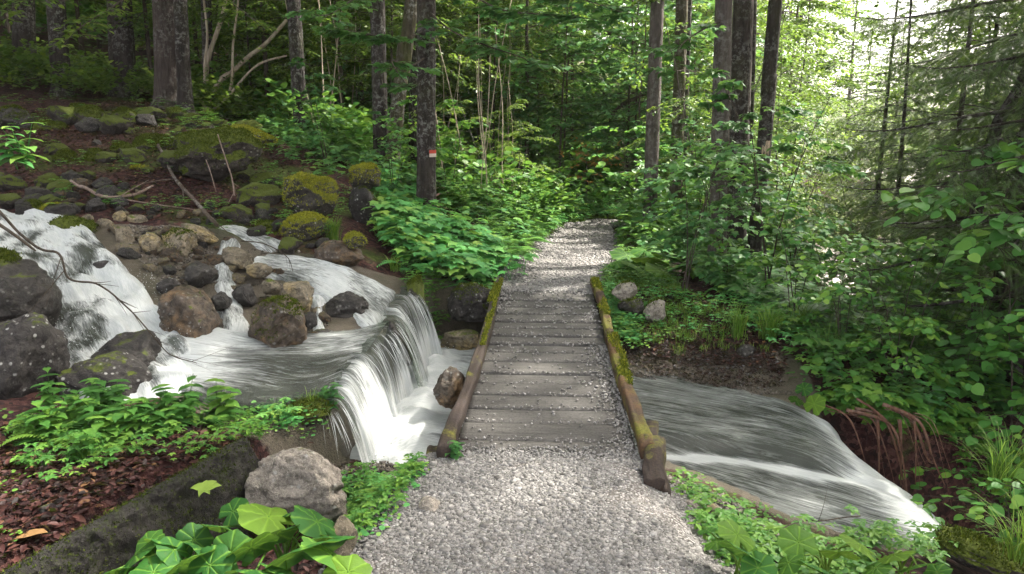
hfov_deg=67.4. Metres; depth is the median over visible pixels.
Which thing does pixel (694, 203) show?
maple sapling
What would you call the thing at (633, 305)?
boulder
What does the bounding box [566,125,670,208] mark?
hazel shrub
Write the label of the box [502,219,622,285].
gravel path
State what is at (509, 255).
leafy herb
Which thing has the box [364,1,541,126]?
beech sapling
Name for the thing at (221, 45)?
beech sapling
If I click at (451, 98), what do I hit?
sapling stem
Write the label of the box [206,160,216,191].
dead twig
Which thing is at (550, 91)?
maple sapling
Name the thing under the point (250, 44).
beech sapling
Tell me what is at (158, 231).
stone
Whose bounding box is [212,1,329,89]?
beech sapling
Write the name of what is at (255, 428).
shore gravel
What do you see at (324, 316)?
stone
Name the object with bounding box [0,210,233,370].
dead branch
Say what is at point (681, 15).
beech tree
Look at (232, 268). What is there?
stone
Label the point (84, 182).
stone
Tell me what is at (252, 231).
stone
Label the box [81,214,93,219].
stone
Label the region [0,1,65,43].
beech sapling
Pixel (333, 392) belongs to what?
leafy herb
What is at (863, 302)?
hazel shrub
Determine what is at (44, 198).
stone
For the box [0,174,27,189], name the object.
stone
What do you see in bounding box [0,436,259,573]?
retaining wall
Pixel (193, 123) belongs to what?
stone
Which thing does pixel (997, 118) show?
leaning trunk
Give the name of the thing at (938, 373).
hazel shrub
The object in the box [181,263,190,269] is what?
stone
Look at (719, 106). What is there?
maple sapling
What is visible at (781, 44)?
beech sapling
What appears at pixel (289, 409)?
leafy herb
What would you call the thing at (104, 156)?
stone
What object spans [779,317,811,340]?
leafy herb
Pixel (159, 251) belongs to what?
stone
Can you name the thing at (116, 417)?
leafy herb
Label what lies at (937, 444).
dry stem
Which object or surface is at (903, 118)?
spruce tree
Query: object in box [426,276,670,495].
footbridge
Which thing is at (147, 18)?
beech sapling
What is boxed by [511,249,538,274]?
leafy herb
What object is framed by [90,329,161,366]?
boulder
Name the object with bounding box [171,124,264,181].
boulder
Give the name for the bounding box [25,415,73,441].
leafy herb
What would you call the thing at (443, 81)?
sapling stem
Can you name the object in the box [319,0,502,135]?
beech sapling
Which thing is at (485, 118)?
beech sapling
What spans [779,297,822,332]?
grass tuft
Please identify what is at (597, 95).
maple sapling
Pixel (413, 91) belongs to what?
beech tree
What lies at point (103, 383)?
leafy herb
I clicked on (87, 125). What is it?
stone
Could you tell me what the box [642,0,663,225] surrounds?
spruce tree
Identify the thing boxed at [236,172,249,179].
stone
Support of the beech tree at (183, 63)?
on the ground at (370, 265)
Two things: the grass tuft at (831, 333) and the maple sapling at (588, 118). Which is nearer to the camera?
the grass tuft at (831, 333)
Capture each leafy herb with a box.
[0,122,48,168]
[0,139,33,169]
[14,442,63,467]
[19,449,40,470]
[20,400,52,442]
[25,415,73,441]
[31,367,64,409]
[41,401,67,429]
[43,444,60,464]
[53,382,79,415]
[58,450,74,464]
[64,428,103,462]
[65,395,83,418]
[65,445,92,463]
[66,380,98,408]
[72,398,123,431]
[73,401,95,427]
[73,447,87,463]
[75,379,130,413]
[76,399,104,432]
[78,390,107,403]
[79,378,130,406]
[80,387,131,421]
[85,409,137,449]
[88,436,120,456]
[95,387,123,406]
[97,398,148,440]
[107,400,152,440]
[121,435,142,455]
[123,429,147,454]
[131,397,155,435]
[135,403,174,438]
[137,392,182,424]
[146,407,175,437]
[151,384,205,420]
[152,383,199,426]
[161,404,188,432]
[173,375,203,417]
[204,378,241,419]
[255,408,282,425]
[264,403,281,420]
[277,398,304,417]
[279,396,299,427]
[316,384,342,409]
[319,382,338,398]
[445,440,455,456]
[449,441,464,459]
[484,230,505,249]
[489,248,513,270]
[490,249,512,266]
[493,261,516,276]
[494,254,528,280]
[509,255,534,273]
[510,253,520,267]
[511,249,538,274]
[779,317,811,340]
[805,323,825,344]
[819,318,839,334]
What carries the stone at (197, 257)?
on the ground at (370, 265)
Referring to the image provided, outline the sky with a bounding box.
[577,0,1021,107]
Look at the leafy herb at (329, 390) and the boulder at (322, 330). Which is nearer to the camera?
the leafy herb at (329, 390)
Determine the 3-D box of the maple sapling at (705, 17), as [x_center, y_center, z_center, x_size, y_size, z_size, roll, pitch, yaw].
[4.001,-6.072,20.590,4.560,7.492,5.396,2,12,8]
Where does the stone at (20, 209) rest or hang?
on the ground at (370, 265)
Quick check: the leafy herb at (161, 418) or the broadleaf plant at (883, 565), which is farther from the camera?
the leafy herb at (161, 418)
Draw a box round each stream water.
[0,208,395,413]
[350,339,940,544]
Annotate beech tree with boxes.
[0,0,277,109]
[10,0,43,77]
[45,0,75,96]
[173,0,195,112]
[280,0,416,169]
[408,21,416,172]
[669,0,687,210]
[746,0,782,272]
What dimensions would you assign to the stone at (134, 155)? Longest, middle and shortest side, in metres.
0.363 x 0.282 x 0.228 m
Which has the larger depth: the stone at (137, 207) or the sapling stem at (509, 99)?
the sapling stem at (509, 99)
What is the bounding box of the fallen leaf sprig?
[191,480,221,495]
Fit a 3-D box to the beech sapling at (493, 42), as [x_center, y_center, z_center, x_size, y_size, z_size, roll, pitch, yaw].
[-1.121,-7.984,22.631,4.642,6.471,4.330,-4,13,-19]
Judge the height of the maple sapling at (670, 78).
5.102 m
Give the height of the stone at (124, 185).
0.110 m
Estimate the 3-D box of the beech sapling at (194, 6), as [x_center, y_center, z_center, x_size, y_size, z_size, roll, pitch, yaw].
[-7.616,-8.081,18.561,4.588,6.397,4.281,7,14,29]
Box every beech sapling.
[0,0,45,44]
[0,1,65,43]
[74,0,132,61]
[85,0,236,50]
[94,0,104,47]
[106,0,200,99]
[141,0,265,75]
[146,0,233,66]
[187,0,402,88]
[188,0,351,70]
[189,0,314,98]
[190,0,358,99]
[190,9,346,68]
[202,0,323,97]
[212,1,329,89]
[215,0,352,81]
[217,0,369,99]
[240,0,397,104]
[252,0,389,103]
[254,0,400,96]
[267,0,445,107]
[268,0,449,110]
[279,0,486,138]
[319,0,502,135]
[322,4,467,119]
[324,0,532,154]
[325,0,507,128]
[352,0,514,64]
[356,0,530,96]
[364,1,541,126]
[366,0,559,141]
[401,0,529,129]
[436,0,561,131]
[436,93,535,193]
[437,0,547,108]
[438,0,630,170]
[439,5,539,95]
[441,1,588,107]
[458,0,605,125]
[466,0,627,161]
[470,0,577,129]
[487,121,563,206]
[512,0,648,159]
[575,55,700,161]
[596,0,786,161]
[599,4,766,133]
[606,0,836,241]
[613,5,710,151]
[623,1,780,178]
[637,0,840,162]
[660,0,856,201]
[682,56,866,235]
[691,0,924,217]
[699,125,787,220]
[700,54,885,260]
[705,0,881,262]
[771,142,870,278]
[790,126,988,295]
[793,70,942,275]
[828,164,958,257]
[848,2,1021,228]
[870,6,1022,218]
[900,121,1007,238]
[920,2,1012,172]
[920,14,1020,267]
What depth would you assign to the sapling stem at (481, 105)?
14.77 m
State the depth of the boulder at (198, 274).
6.42 m
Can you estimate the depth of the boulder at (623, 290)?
7.65 m
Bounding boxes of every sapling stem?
[318,0,325,129]
[318,3,334,106]
[329,0,341,102]
[330,0,343,103]
[352,10,355,103]
[436,23,444,125]
[436,35,467,174]
[448,41,462,126]
[454,55,460,182]
[476,43,484,170]
[478,0,487,205]
[480,34,482,167]
[480,54,490,213]
[483,0,511,167]
[488,67,490,181]
[495,29,503,194]
[495,58,506,178]
[507,43,511,174]
[508,5,509,154]
[508,81,512,155]
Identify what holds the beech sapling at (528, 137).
on the ground at (370, 265)
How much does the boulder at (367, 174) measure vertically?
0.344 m
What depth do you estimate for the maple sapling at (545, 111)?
16.75 m
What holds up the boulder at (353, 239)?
on the boulder at (337, 252)
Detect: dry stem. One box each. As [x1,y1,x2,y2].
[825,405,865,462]
[827,410,884,477]
[846,408,907,491]
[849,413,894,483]
[854,407,905,490]
[856,398,904,489]
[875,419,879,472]
[882,402,944,484]
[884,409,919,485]
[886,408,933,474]
[892,410,951,505]
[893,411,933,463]
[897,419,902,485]
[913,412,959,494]
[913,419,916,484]
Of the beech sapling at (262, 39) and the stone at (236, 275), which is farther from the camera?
the beech sapling at (262, 39)
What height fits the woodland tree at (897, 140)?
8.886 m
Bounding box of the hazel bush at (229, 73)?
[188,0,333,112]
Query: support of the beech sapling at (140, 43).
on the ground at (370, 265)
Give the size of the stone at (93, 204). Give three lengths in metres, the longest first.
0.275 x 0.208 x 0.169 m
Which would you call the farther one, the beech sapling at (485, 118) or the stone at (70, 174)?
the beech sapling at (485, 118)
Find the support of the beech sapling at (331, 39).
on the ground at (370, 265)
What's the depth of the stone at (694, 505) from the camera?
3.85 m
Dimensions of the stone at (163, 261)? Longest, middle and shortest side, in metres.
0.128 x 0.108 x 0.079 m
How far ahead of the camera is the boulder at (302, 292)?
6.39 m
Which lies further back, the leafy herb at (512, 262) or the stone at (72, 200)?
the leafy herb at (512, 262)
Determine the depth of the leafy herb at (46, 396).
4.49 m
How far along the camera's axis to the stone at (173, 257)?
6.85 m
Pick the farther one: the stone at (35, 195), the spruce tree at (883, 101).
the spruce tree at (883, 101)
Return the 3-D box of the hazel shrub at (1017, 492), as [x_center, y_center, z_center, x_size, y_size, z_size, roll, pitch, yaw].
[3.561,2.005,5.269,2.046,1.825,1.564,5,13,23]
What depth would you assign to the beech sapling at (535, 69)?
20.77 m
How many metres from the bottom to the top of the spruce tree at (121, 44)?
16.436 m
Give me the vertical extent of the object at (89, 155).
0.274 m
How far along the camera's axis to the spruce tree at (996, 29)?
11.88 m
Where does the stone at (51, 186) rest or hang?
on the ground at (370, 265)
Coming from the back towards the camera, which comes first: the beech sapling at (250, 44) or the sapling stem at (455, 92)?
the beech sapling at (250, 44)
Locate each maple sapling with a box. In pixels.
[272,57,347,166]
[306,26,408,118]
[346,0,545,66]
[348,110,437,192]
[436,0,603,176]
[481,1,627,136]
[483,0,642,178]
[484,2,643,166]
[536,0,714,197]
[547,0,712,157]
[548,0,673,120]
[548,0,674,141]
[551,2,646,110]
[559,0,712,187]
[573,0,714,145]
[610,3,713,168]
[613,1,712,167]
[632,110,788,293]
[634,118,708,225]
[643,2,827,174]
[643,92,792,271]
[654,67,885,292]
[764,154,861,265]
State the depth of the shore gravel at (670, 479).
4.11 m
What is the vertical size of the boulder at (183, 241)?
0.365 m
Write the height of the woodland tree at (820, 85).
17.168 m
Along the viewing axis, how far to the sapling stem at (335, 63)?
13.49 m
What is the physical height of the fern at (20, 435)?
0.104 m
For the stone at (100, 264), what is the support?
on the ground at (370, 265)
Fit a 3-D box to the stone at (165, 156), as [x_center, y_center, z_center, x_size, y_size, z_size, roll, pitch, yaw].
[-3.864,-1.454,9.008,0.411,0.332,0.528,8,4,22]
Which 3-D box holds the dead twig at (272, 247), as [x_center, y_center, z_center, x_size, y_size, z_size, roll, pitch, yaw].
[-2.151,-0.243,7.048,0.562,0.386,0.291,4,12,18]
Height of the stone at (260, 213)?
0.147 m
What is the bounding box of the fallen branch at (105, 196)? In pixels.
[69,179,211,211]
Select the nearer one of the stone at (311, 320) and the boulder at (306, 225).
the stone at (311, 320)
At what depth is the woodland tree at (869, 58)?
50.75 m
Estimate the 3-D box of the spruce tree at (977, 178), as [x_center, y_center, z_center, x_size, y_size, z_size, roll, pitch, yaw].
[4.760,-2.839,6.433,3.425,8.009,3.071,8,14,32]
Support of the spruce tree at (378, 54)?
on the ground at (370, 265)
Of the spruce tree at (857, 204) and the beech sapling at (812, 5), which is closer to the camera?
the spruce tree at (857, 204)
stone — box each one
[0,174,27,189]
[0,193,21,209]
[14,199,31,205]
[15,204,33,214]
[22,193,42,199]
[24,186,53,195]
[34,175,59,186]
[38,194,52,202]
[38,503,50,512]
[43,143,68,154]
[44,203,75,215]
[46,105,76,125]
[46,179,72,191]
[48,196,63,202]
[52,193,63,197]
[55,190,67,198]
[60,170,83,179]
[65,198,76,202]
[66,190,80,198]
[68,203,80,213]
[72,178,91,190]
[74,117,99,132]
[75,202,85,208]
[79,170,96,179]
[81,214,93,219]
[84,197,106,212]
[91,139,102,145]
[91,177,113,186]
[92,260,108,268]
[94,181,106,188]
[95,151,117,162]
[95,185,122,200]
[96,218,113,227]
[98,114,133,134]
[110,196,128,207]
[110,225,122,232]
[112,210,126,221]
[115,206,126,210]
[115,243,139,252]
[116,191,132,201]
[116,247,141,258]
[117,182,129,189]
[119,147,146,163]
[123,127,135,134]
[126,215,147,222]
[128,203,144,211]
[133,194,146,200]
[135,114,156,126]
[137,107,166,121]
[140,167,154,173]
[142,264,156,272]
[146,210,155,215]
[150,205,162,212]
[150,249,158,255]
[152,229,162,234]
[156,150,180,172]
[156,277,179,293]
[157,245,165,253]
[157,257,169,264]
[159,118,169,122]
[159,247,180,257]
[161,226,174,233]
[163,265,176,274]
[169,252,182,262]
[170,128,181,134]
[176,212,184,218]
[181,113,199,120]
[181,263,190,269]
[184,119,201,128]
[190,218,200,223]
[192,209,206,215]
[192,246,204,254]
[192,255,202,259]
[197,241,207,247]
[199,110,209,116]
[202,122,213,127]
[203,201,214,209]
[205,217,215,224]
[208,254,223,264]
[211,119,228,126]
[211,208,219,217]
[211,291,232,310]
[219,204,252,222]
[223,236,235,240]
[227,265,237,271]
[232,273,246,283]
[232,276,243,283]
[235,119,262,128]
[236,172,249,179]
[236,182,282,206]
[238,217,253,224]
[245,262,272,278]
[246,225,266,236]
[247,172,279,184]
[254,208,271,219]
[255,202,270,210]
[268,208,277,214]
[271,218,285,231]
[272,268,283,274]
[277,236,303,252]
[304,312,317,331]
[305,243,315,247]
[315,237,328,247]
[318,312,331,321]
[334,515,357,555]
[418,495,439,511]
[685,500,701,508]
[707,503,718,512]
[737,344,755,357]
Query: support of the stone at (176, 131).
on the ground at (370, 265)
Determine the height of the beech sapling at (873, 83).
5.758 m
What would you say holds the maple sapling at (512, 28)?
on the ground at (370, 265)
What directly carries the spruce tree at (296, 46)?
on the ground at (370, 265)
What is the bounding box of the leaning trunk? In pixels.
[970,69,1023,213]
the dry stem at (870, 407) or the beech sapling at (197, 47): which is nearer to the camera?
the dry stem at (870, 407)
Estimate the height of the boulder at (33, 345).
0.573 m
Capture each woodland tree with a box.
[534,1,650,115]
[625,0,849,173]
[626,2,765,137]
[704,0,870,200]
[754,0,863,141]
[755,0,824,128]
[804,0,907,174]
[826,13,895,175]
[841,5,932,179]
[862,43,934,180]
[874,82,912,179]
[899,0,985,178]
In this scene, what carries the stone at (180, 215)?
on the ground at (370, 265)
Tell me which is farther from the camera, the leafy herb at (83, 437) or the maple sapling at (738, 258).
the maple sapling at (738, 258)
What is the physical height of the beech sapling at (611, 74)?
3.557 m
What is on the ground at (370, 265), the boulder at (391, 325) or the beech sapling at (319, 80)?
the beech sapling at (319, 80)
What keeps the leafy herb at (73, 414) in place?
on the ground at (370, 265)
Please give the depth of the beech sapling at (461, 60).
14.81 m
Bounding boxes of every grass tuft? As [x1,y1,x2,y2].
[297,388,326,404]
[321,214,347,240]
[369,224,385,240]
[380,254,411,271]
[670,343,685,355]
[719,300,761,339]
[745,300,799,341]
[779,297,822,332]
[814,316,850,351]
[933,409,1023,497]
[955,485,1023,564]
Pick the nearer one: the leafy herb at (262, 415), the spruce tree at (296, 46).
the leafy herb at (262, 415)
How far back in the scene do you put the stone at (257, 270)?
6.86 m
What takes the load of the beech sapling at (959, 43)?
on the ground at (370, 265)
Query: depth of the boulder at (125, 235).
6.96 m
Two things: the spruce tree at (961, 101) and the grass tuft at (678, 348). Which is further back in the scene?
the spruce tree at (961, 101)
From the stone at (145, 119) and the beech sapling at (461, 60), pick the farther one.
the beech sapling at (461, 60)
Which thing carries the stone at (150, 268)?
on the ground at (370, 265)
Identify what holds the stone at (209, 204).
on the ground at (370, 265)
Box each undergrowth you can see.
[0,0,1023,573]
[0,28,318,123]
[250,165,1023,542]
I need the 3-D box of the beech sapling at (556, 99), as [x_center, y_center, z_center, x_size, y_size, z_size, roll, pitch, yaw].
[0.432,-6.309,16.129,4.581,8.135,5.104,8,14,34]
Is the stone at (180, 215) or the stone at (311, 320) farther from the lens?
the stone at (180, 215)
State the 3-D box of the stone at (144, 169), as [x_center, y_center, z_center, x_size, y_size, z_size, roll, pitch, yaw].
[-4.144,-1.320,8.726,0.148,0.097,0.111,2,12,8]
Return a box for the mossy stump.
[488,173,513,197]
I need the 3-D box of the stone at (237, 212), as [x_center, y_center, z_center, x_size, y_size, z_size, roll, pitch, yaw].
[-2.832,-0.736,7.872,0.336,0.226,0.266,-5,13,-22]
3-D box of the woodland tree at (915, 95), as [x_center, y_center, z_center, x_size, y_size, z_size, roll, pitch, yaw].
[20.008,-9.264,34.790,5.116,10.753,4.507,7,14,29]
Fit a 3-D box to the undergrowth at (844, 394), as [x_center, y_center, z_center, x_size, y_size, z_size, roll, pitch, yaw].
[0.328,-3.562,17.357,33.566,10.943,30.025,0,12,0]
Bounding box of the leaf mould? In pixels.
[617,328,784,387]
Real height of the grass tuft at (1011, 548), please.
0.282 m
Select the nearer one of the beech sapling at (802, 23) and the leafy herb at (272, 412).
the leafy herb at (272, 412)
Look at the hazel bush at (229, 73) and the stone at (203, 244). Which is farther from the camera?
the hazel bush at (229, 73)
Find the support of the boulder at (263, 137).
on the ground at (370, 265)
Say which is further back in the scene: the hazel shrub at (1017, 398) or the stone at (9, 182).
the stone at (9, 182)
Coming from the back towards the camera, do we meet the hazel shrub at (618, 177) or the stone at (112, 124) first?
the hazel shrub at (618, 177)
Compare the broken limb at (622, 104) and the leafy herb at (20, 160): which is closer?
the leafy herb at (20, 160)
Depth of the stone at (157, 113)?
11.29 m
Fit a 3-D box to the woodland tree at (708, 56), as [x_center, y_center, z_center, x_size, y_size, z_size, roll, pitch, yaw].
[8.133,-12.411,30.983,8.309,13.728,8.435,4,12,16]
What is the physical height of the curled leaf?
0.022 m
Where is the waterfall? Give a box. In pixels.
[325,286,442,462]
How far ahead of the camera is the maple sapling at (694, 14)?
16.32 m
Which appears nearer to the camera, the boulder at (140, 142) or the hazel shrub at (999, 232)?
the hazel shrub at (999, 232)
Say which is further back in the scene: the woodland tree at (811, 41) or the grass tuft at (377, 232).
the woodland tree at (811, 41)
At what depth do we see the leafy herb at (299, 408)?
4.63 m
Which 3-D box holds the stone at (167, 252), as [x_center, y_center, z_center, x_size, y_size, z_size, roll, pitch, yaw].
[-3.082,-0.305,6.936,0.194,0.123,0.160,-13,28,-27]
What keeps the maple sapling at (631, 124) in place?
on the ground at (370, 265)
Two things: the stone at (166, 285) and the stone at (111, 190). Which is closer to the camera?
the stone at (166, 285)
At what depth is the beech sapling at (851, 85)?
12.88 m
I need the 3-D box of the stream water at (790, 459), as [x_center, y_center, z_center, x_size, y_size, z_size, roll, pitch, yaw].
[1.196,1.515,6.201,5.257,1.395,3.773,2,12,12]
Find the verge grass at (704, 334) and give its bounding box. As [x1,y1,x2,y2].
[508,214,769,351]
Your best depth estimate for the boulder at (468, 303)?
7.69 m
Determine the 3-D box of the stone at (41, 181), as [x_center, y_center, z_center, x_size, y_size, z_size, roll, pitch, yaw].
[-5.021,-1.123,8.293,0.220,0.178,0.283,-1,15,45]
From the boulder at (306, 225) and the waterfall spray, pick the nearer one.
the waterfall spray
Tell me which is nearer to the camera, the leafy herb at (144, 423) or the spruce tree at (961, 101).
the leafy herb at (144, 423)
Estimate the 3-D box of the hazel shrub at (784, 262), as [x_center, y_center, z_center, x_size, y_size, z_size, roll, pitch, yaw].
[2.840,-0.180,7.475,1.407,1.255,1.075,-4,13,-19]
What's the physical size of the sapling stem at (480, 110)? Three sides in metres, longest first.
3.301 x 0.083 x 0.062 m
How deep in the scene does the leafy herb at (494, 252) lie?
8.76 m
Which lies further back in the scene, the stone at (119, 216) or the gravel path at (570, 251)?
the gravel path at (570, 251)
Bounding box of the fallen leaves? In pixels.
[0,89,827,573]
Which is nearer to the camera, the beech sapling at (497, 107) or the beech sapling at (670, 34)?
the beech sapling at (497, 107)
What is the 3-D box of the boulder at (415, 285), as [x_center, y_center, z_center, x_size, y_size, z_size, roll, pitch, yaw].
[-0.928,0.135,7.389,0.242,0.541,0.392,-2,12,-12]
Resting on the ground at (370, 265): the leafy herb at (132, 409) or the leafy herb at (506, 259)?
the leafy herb at (506, 259)
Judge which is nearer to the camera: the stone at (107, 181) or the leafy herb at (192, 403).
the leafy herb at (192, 403)
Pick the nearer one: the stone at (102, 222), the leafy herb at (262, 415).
the leafy herb at (262, 415)
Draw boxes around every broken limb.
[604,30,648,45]
[611,61,694,116]
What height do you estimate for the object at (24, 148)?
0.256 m
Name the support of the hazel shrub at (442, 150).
on the ground at (370, 265)
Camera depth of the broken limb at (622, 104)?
16.51 m
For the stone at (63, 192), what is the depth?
7.92 m
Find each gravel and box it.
[110,224,216,284]
[218,413,286,441]
[248,248,328,332]
[317,218,781,573]
[332,461,396,496]
[630,369,801,394]
[666,473,778,540]
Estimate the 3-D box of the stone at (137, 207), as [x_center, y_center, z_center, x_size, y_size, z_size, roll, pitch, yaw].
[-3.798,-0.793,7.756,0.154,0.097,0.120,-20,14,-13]
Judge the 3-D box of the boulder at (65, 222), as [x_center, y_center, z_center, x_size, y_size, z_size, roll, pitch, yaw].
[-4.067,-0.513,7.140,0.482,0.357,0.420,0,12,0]
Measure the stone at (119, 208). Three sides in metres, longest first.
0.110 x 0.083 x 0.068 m
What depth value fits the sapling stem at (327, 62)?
13.68 m
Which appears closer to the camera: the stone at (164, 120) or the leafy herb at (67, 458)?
the leafy herb at (67, 458)
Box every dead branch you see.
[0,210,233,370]
[0,223,36,250]
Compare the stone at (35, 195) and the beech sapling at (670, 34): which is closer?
the stone at (35, 195)
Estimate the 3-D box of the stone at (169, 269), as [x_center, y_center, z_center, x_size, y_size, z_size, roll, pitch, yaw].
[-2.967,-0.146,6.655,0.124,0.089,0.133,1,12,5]
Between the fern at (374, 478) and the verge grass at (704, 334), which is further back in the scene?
the verge grass at (704, 334)
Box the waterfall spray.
[47,261,453,466]
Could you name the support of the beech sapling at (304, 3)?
on the ground at (370, 265)
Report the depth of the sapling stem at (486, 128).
11.21 m
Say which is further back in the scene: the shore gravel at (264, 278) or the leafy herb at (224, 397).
the shore gravel at (264, 278)
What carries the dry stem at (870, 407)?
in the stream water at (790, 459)
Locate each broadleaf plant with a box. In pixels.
[104,522,254,573]
[201,497,372,573]
[606,245,689,281]
[697,519,777,573]
[777,524,875,573]
[788,382,825,415]
[863,550,952,573]
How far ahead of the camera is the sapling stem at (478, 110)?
12.43 m
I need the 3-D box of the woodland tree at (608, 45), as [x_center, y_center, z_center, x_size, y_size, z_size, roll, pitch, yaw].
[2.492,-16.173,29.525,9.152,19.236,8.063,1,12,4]
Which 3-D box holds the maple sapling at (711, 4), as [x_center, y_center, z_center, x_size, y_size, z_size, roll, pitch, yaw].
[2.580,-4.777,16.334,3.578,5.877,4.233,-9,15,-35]
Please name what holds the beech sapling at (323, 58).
on the ground at (370, 265)
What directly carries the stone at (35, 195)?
on the ground at (370, 265)
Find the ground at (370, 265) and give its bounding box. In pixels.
[0,1,1023,573]
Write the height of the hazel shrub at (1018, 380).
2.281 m
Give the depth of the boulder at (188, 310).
5.62 m
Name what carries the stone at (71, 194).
on the ground at (370, 265)
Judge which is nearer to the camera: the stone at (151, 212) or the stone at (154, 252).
the stone at (154, 252)
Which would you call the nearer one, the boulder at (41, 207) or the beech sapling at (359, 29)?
the boulder at (41, 207)
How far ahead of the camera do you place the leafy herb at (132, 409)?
4.10 m
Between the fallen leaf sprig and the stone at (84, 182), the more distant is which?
the stone at (84, 182)
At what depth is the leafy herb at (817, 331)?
6.97 m
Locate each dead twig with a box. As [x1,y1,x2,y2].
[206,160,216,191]
[217,134,239,204]
[241,240,306,270]
[770,485,860,538]
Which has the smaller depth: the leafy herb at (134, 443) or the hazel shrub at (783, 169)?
the leafy herb at (134, 443)
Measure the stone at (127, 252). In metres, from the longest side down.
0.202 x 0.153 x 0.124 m
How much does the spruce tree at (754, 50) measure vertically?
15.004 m
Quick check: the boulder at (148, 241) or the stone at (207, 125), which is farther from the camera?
the stone at (207, 125)
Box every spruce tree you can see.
[106,0,143,98]
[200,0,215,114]
[286,0,308,142]
[311,0,641,206]
[370,0,387,167]
[641,0,779,252]
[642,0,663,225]
[682,0,691,197]
[727,0,753,252]
[748,0,756,226]
[788,0,1023,360]
[805,0,1023,274]
[806,0,978,309]
[808,0,948,286]
[819,0,1023,389]
[842,0,1023,278]
[849,0,1023,288]
[851,0,1023,303]
[866,0,1023,273]
[876,0,1023,270]
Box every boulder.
[0,103,36,129]
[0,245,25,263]
[0,254,61,326]
[0,312,69,399]
[23,198,43,209]
[29,118,67,130]
[37,202,58,210]
[47,214,98,233]
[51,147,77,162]
[56,349,152,395]
[68,102,87,107]
[73,104,105,121]
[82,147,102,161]
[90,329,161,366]
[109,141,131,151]
[110,106,136,125]
[115,227,134,243]
[129,164,148,169]
[130,132,174,151]
[138,232,162,252]
[157,285,223,337]
[161,226,197,257]
[165,106,185,119]
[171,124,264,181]
[180,223,218,242]
[184,261,218,287]
[221,248,253,269]
[222,123,281,147]
[231,283,256,306]
[244,447,347,521]
[248,219,279,235]
[248,293,307,347]
[260,278,280,294]
[278,210,332,240]
[280,171,339,217]
[282,281,313,312]
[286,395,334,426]
[314,240,363,265]
[314,328,331,331]
[325,291,368,317]
[342,230,367,248]
[348,162,381,189]
[348,185,377,223]
[388,321,399,340]
[404,273,427,302]
[433,366,464,408]
[440,329,479,349]
[447,281,490,322]
[610,279,637,300]
[617,297,643,315]
[643,296,665,321]
[931,521,1023,573]
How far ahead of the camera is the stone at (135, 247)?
6.76 m
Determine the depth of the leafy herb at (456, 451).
4.04 m
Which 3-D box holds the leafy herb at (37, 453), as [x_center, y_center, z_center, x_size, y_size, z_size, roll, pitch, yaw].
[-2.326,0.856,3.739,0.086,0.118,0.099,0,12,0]
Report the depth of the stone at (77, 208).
7.52 m
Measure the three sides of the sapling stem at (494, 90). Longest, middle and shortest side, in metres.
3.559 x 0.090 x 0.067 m
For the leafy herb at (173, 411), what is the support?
on the ground at (370, 265)
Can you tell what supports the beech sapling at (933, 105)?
on the ground at (370, 265)
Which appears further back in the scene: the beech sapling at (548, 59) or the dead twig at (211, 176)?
the beech sapling at (548, 59)
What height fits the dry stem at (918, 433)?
0.328 m
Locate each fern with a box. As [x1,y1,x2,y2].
[0,427,86,449]
[13,418,93,446]
[178,396,246,426]
[196,406,242,430]
[353,473,391,491]
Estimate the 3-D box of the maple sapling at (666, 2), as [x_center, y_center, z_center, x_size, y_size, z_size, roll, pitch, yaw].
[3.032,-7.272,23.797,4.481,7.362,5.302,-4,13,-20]
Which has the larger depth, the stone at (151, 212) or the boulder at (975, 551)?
the stone at (151, 212)
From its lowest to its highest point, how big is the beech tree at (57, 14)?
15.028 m
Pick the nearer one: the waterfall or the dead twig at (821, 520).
the dead twig at (821, 520)
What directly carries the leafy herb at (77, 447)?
on the ground at (370, 265)
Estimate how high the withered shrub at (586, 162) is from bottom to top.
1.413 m
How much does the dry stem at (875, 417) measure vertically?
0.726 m
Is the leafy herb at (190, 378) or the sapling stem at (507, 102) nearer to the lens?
the leafy herb at (190, 378)
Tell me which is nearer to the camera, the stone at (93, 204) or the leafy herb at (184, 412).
the leafy herb at (184, 412)
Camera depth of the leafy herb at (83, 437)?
3.83 m
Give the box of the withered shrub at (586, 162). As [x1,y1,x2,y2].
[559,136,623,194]
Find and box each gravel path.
[370,463,703,573]
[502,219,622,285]
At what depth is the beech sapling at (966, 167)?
15.99 m
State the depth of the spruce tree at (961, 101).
10.27 m
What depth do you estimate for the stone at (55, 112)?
10.57 m
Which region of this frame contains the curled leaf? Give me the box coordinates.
[14,528,46,538]
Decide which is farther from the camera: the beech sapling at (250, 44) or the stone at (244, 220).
the beech sapling at (250, 44)
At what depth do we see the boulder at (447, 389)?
5.62 m
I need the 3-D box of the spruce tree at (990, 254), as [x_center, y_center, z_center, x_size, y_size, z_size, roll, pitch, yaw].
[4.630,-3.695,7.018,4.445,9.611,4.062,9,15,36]
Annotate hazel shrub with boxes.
[362,99,501,202]
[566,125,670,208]
[666,136,810,249]
[745,201,882,337]
[783,236,984,389]
[789,236,917,377]
[873,144,1023,395]
[874,144,1023,398]
[881,138,1023,401]
[898,466,1023,557]
[931,238,1023,479]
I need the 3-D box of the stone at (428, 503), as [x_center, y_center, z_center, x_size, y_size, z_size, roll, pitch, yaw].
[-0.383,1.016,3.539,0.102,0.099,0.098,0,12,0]

